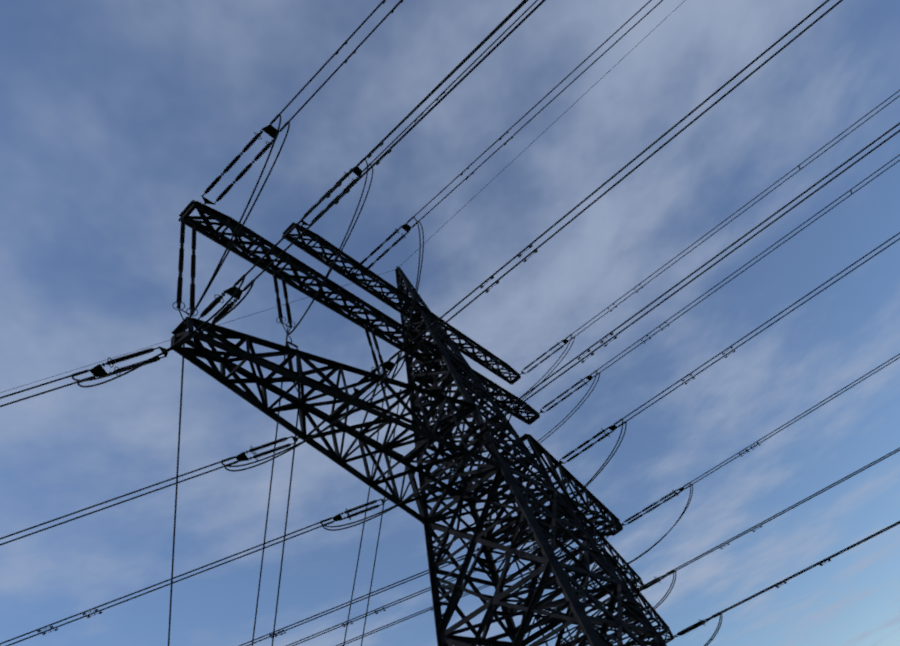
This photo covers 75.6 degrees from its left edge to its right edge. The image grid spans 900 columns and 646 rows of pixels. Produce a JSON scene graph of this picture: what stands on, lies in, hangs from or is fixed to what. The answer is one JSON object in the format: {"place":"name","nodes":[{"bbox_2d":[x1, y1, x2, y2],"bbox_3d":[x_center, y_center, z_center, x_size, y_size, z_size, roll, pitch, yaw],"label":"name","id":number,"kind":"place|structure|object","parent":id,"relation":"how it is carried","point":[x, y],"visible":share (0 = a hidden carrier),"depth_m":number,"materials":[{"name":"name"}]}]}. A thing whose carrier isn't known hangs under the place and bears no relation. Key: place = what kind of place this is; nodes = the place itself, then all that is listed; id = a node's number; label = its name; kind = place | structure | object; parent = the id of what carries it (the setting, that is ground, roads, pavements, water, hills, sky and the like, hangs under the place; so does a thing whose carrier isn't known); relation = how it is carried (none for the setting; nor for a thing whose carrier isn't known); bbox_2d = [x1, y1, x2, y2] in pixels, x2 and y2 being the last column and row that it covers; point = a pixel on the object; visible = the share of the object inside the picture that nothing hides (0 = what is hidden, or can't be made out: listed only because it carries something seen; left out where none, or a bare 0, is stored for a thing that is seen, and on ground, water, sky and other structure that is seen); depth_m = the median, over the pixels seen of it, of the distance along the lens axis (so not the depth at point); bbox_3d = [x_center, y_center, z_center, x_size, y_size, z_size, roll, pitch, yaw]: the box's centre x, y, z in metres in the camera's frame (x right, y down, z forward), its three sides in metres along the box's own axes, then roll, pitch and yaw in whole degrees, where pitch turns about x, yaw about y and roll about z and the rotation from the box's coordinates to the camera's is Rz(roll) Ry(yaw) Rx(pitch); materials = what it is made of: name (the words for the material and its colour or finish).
{"place":"outdoors","nodes":[
{"label":"outdoors","id":0,"kind":"place"},
{"bbox_2d":[0,0,899,645],"label":"sky","id":1,"kind":"structure","parent":0,"point":[116,116],"materials":[{"name":"blue"}]},
{"label":"ground","id":2,"kind":"structure","parent":0,"visible":0},
{"bbox_2d":[0,0,899,645],"bbox_3d":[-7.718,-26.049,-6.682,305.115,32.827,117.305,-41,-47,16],"label":"power lines","id":3,"kind":"object","parent":2,"relation":"on","point":[566,520],"visible":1,"depth_m":23.85,"materials":[{"name":"metal"}]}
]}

